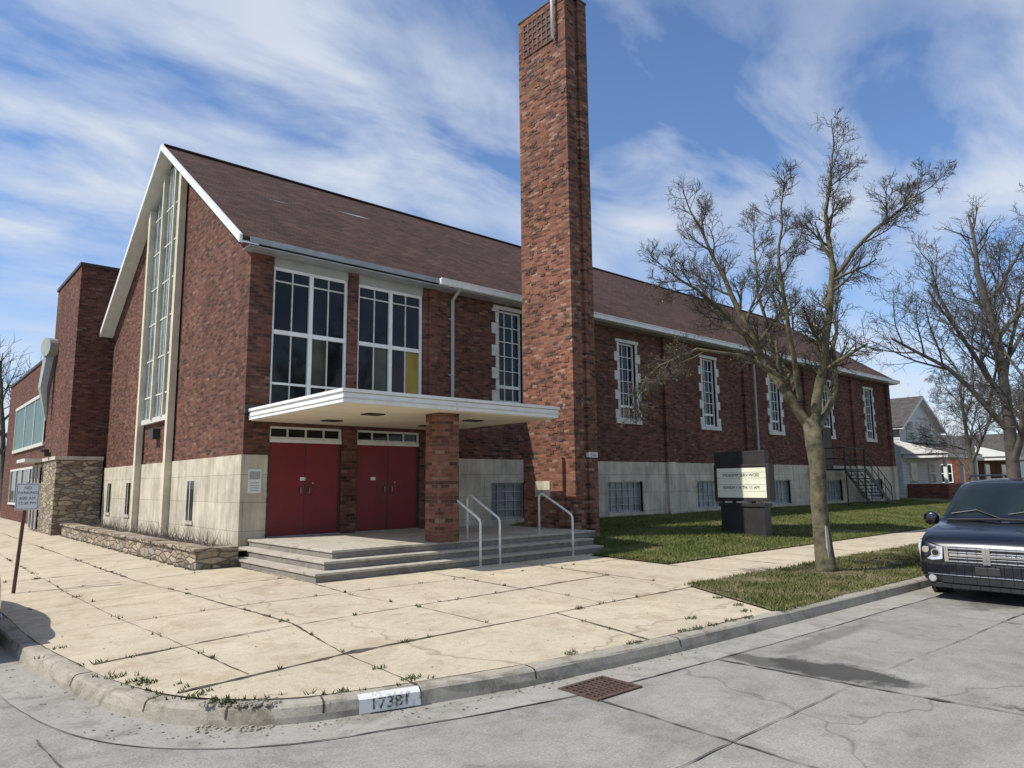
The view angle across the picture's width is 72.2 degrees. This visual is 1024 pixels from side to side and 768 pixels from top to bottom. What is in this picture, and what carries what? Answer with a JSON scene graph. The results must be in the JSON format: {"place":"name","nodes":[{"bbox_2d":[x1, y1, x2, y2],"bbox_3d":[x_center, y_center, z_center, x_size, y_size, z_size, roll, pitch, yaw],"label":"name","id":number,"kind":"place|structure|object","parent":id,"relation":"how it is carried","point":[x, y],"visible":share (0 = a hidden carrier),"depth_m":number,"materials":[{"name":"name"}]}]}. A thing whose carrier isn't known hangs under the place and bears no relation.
{"place":"outdoors","nodes":[
{"label":"outdoors","id":0,"kind":"place"},
{"bbox_2d":[0,518,928,699],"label":"sidewalk","id":1,"kind":"structure","parent":0,"point":[465,639],"depth_m":9.12,"materials":[{"name":"concrete"}]},
{"bbox_2d":[11,483,40,593],"bbox_3d":[-8.061,2.539,11.609,0.330,1.802,0.092,4,-9,-28],"label":"no parking sign","id":2,"kind":"object","parent":1,"relation":"on","point":[27,496],"visible":1,"depth_m":11.63,"materials":[{"name":"white paint"}]},
{"bbox_2d":[61,526,237,569],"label":"stone planter wall","id":3,"kind":"structure","parent":1,"relation":"on","point":[205,560],"depth_m":15.27,"materials":[{"name":"beige stone"}]},
{"bbox_2d":[60,523,238,551],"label":"cap stones","id":4,"kind":"object","parent":3,"relation":"on","point":[189,547],"visible":1,"depth_m":16.11,"materials":[{"name":"beige stone"}]},
{"bbox_2d":[93,526,246,550],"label":"planter soil","id":5,"kind":"structure","parent":3,"relation":"in","point":[185,541],"depth_m":16.87,"materials":[{"name":"brown soil"}]},
{"bbox_2d":[73,514,231,546],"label":"dry stems","id":6,"kind":"object","parent":5,"relation":"on","point":[110,527],"visible":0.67,"depth_m":18.08,"materials":[{"name":"brown plant"}]},
{"bbox_2d":[0,536,753,704],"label":"sidewalk weeds","id":7,"kind":"object","parent":1,"relation":"on","point":[147,680],"visible":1,"depth_m":6.98,"materials":[{"name":"green plant"}]},
{"bbox_2d":[684,542,923,611],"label":"grass verge","id":8,"kind":"object","parent":1,"relation":"on","point":[779,589],"depth_m":11.75,"materials":[{"name":"green plant"}]},
{"bbox_2d":[619,106,956,576],"bbox_3d":[5.322,-1.048,13.073,5.600,9.173,4.735,6,-11,-41],"label":"bare tree","id":9,"kind":"object","parent":8,"relation":"on","point":[813,425],"visible":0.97,"depth_m":13.22,"materials":[{"name":"brown plant"}]},
{"bbox_2d":[0,575,1023,767],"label":"road","id":10,"kind":"structure","parent":0,"point":[935,682],"depth_m":5.42,"materials":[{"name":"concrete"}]},
{"bbox_2d":[0,577,1,618],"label":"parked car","id":11,"kind":"object","parent":10,"relation":"on","point":[0,599],"visible":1,"depth_m":7.88,"materials":[{"name":"white metal"}]},
{"bbox_2d":[0,575,958,748],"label":"kerb","id":12,"kind":"structure","parent":10,"relation":"on","point":[50,677],"depth_m":6.11,"materials":[{"name":"concrete"}]},
{"bbox_2d":[5,555,695,742],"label":"dead leaves","id":13,"kind":"object","parent":12,"relation":"on","point":[326,699],"visible":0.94,"depth_m":5.78,"materials":[{"name":"plant"}]},
{"bbox_2d":[357,686,420,713],"bbox_3d":[-1.007,2.596,5.775,0.518,0.136,0.077,3,-9,-26],"label":"painted kerb number","id":14,"kind":"object","parent":12,"relation":"attached to","point":[377,701],"visible":1,"depth_m":5.76,"materials":[{"name":"white paint"}]},
{"bbox_2d":[558,675,641,701],"bbox_3d":[0.792,2.739,6.314,0.600,0.032,0.480,6,-11,-41],"label":"storm drain grate","id":15,"kind":"object","parent":10,"relation":"on","point":[594,689],"visible":0.99,"depth_m":6.29,"materials":[{"name":"brown metal"}]},
{"bbox_2d":[918,474,1023,594],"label":"car","id":16,"kind":"object","parent":10,"relation":"on","point":[972,538],"visible":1,"depth_m":10.82,"materials":[{"name":"blue paint"}]},
{"bbox_2d":[0,0,1023,440],"label":"sky","id":17,"kind":"structure","parent":0,"point":[411,107],"materials":[{"name":"blue"}]},
{"bbox_2d":[169,528,927,699],"bbox_3d":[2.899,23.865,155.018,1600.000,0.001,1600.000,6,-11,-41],"label":"ground","id":18,"kind":"structure","parent":0,"point":[690,586],"depth_m":17.38,"materials":[{"name":"green plant"}]},
{"bbox_2d":[0,339,41,507],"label":"bare tree","id":19,"kind":"object","parent":18,"relation":"on","point":[3,435],"visible":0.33,"depth_m":63.25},
{"bbox_2d":[0,262,119,524],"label":"walls","id":20,"kind":"structure","parent":18,"relation":"on","point":[77,422],"depth_m":26.14,"materials":[{"name":"brick"}]},
{"bbox_2d":[7,395,45,528],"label":"annex windows","id":21,"kind":"structure","parent":20,"relation":"attached to","point":[30,428],"depth_m":33.41,"materials":[{"name":"teal glass"}]},
{"bbox_2d":[40,449,50,456],"bbox_3d":[-16.909,2.497,25.434,0.348,0.250,0.296,6,-11,-41],"label":"annex light","id":22,"kind":"object","parent":20,"relation":"attached to","point":[47,453],"visible":1,"depth_m":25.40,"materials":[{"name":"metal"}]},
{"bbox_2d":[38,338,58,420],"bbox_3d":[-18.640,-0.197,28.302,0.764,3.334,0.564,-6,-10,32],"label":"annex dish","id":23,"kind":"object","parent":20,"relation":"attached to","point":[49,349],"visible":0.99,"depth_m":28.22,"materials":[{"name":"white metal"}]},
{"bbox_2d":[29,456,103,535],"bbox_3d":[-17.037,4.354,26.657,1.500,3.020,5.100,6,-11,-41],"label":"rubble base","id":24,"kind":"object","parent":18,"relation":"on","point":[70,489],"visible":0.79,"depth_m":24.92,"materials":[{"name":"stone"}]},
{"bbox_2d":[99,0,899,582],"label":"brick church","id":25,"kind":"structure","parent":18,"relation":"on","point":[313,384],"depth_m":19.25,"materials":[{"name":"brick"}]},
{"bbox_2d":[104,428,193,524],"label":"gable basement windows","id":26,"kind":"structure","parent":25,"relation":"in","point":[154,434],"depth_m":20.49,"materials":[{"name":"white glass"}]},
{"bbox_2d":[266,442,418,537],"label":"entrance doors","id":27,"kind":"structure","parent":25,"relation":"in","point":[303,497],"depth_m":17.02,"materials":[{"name":"red paint"}]},
{"bbox_2d":[457,500,482,566],"bbox_3d":[-0.969,2.939,14.125,0.099,1.403,1.159,6,-11,-41],"label":"handrail","id":28,"kind":"object","parent":25,"relation":"attached to","point":[480,531],"visible":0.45,"depth_m":13.71,"materials":[{"name":"white paint"}]},
{"bbox_2d":[465,494,502,564],"bbox_3d":[-0.594,2.982,14.453,0.099,1.403,1.159,6,-11,-41],"label":"handrail","id":29,"kind":"object","parent":25,"relation":"on","point":[484,506],"visible":0.98,"depth_m":14.41,"materials":[{"name":"white paint"}]},
{"bbox_2d":[537,493,574,556],"bbox_3d":[0.981,3.160,15.831,0.099,1.403,1.159,6,-11,-41],"label":"handrail","id":30,"kind":"object","parent":25,"relation":"on","point":[561,507],"visible":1,"depth_m":15.79,"materials":[{"name":"white paint"}]},
{"bbox_2d":[269,248,881,519],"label":"window frames","id":31,"kind":"structure","parent":25,"relation":"in","point":[284,265],"depth_m":18.45,"materials":[{"name":"white paint"}]},
{"bbox_2d":[271,270,879,517],"bbox_3d":[7.249,1.716,27.571,34.440,6.220,0.020,6,-11,-41],"label":"window glass","id":32,"kind":"structure","parent":25,"relation":"in","point":[282,308],"depth_m":18.27,"materials":[{"name":"glass"}]},
{"bbox_2d":[822,428,833,468],"bbox_3d":[15.508,3.170,34.511,0.900,2.030,0.055,6,-11,-41],"label":"exit door","id":33,"kind":"structure","parent":25,"relation":"in","point":[826,432],"depth_m":34.50,"materials":[{"name":"brown metal"}]},
{"bbox_2d":[893,404,942,497],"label":"walls","id":34,"kind":"structure","parent":18,"relation":"on","point":[903,469],"depth_m":46.03,"materials":[{"name":"white"}]},
{"bbox_2d":[893,420,941,493],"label":"windows","id":35,"kind":"structure","parent":34,"relation":"attached to","point":[913,477],"depth_m":45.72,"materials":[{"name":"white paint"}]},
{"bbox_2d":[890,396,945,433],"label":"roof","id":36,"kind":"structure","parent":34,"relation":"on","point":[903,410],"depth_m":46.50,"materials":[{"name":"white paint"}]},
{"bbox_2d":[836,182,1023,477],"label":"bare tree","id":37,"kind":"object","parent":18,"relation":"on","point":[1007,423],"visible":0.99,"depth_m":21.96,"materials":[{"name":"brown plant"}]},
{"bbox_2d":[939,443,1005,483],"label":"walls","id":38,"kind":"structure","parent":18,"relation":"on","point":[995,467],"depth_m":52.53,"materials":[{"name":"brick"}]},
{"bbox_2d":[938,435,997,456],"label":"roof","id":39,"kind":"structure","parent":38,"relation":"on","point":[957,442],"depth_m":55.50,"materials":[{"name":"white paint"}]},
{"bbox_2d":[941,464,1005,482],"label":"windows","id":40,"kind":"structure","parent":38,"relation":"attached to","point":[986,469],"depth_m":52.84,"materials":[{"name":"white paint"}]},
{"bbox_2d":[976,323,1023,429],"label":"bare tree","id":41,"kind":"object","parent":18,"relation":"on","point":[1013,389],"visible":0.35,"depth_m":32.36,"materials":[{"name":"brown plant"}]},
{"bbox_2d":[1020,462,1023,476],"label":"walls","id":42,"kind":"structure","parent":18,"relation":"on","point":[1022,468],"depth_m":60.89,"materials":[{"name":"white"}]},
{"bbox_2d":[954,434,1023,451],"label":"roof","id":43,"kind":"structure","parent":42,"relation":"on","point":[990,439],"depth_m":64.67,"materials":[{"name":"white paint"}]},
{"bbox_2d":[510,498,951,562],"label":"lawn","id":44,"kind":"structure","parent":0,"point":[673,537],"depth_m":20.67,"materials":[{"name":"green plant"}]},
{"bbox_2d":[713,450,775,536],"bbox_3d":[6.526,3.100,19.712,0.400,2.410,1.710,6,-11,-41],"label":"marquee sign","id":45,"kind":"object","parent":44,"relation":"on","point":[743,475],"visible":0.98,"depth_m":19.54,"materials":[{"name":"metal"}]},
{"bbox_2d":[822,428,892,505],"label":"fire escape stairs","id":46,"kind":"structure","parent":44,"relation":"on","point":[827,439],"depth_m":34.62,"materials":[{"name":"black paint"}]},
{"bbox_2d":[900,441,983,498],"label":"porch","id":47,"kind":"object","parent":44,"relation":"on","point":[946,490],"visible":0.65,"depth_m":43.58,"materials":[{"name":"white paint"}]},
{"bbox_2d":[919,388,1002,435],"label":"distant bare trees","id":48,"kind":"object","parent":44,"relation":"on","point":[959,429],"visible":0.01,"depth_m":114.82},
{"bbox_2d":[906,355,1020,480],"bbox_3d":[24.689,2.679,38.135,5.336,8.664,6.903,-4,-9,22],"label":"bare tree","id":49,"kind":"object","parent":44,"relation":"on","point":[965,417],"visible":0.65,"depth_m":38.71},
{"bbox_2d":[975,446,1023,461],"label":"porch","id":50,"kind":"object","parent":44,"relation":"on","point":[988,452],"visible":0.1,"depth_m":51.06,"materials":[{"name":"white paint"}]},
{"bbox_2d":[996,373,1023,447],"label":"bare tree","id":51,"kind":"object","parent":44,"relation":"on","point":[1014,404],"visible":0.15,"depth_m":47.68,"materials":[{"name":"brown plant"}]}
]}

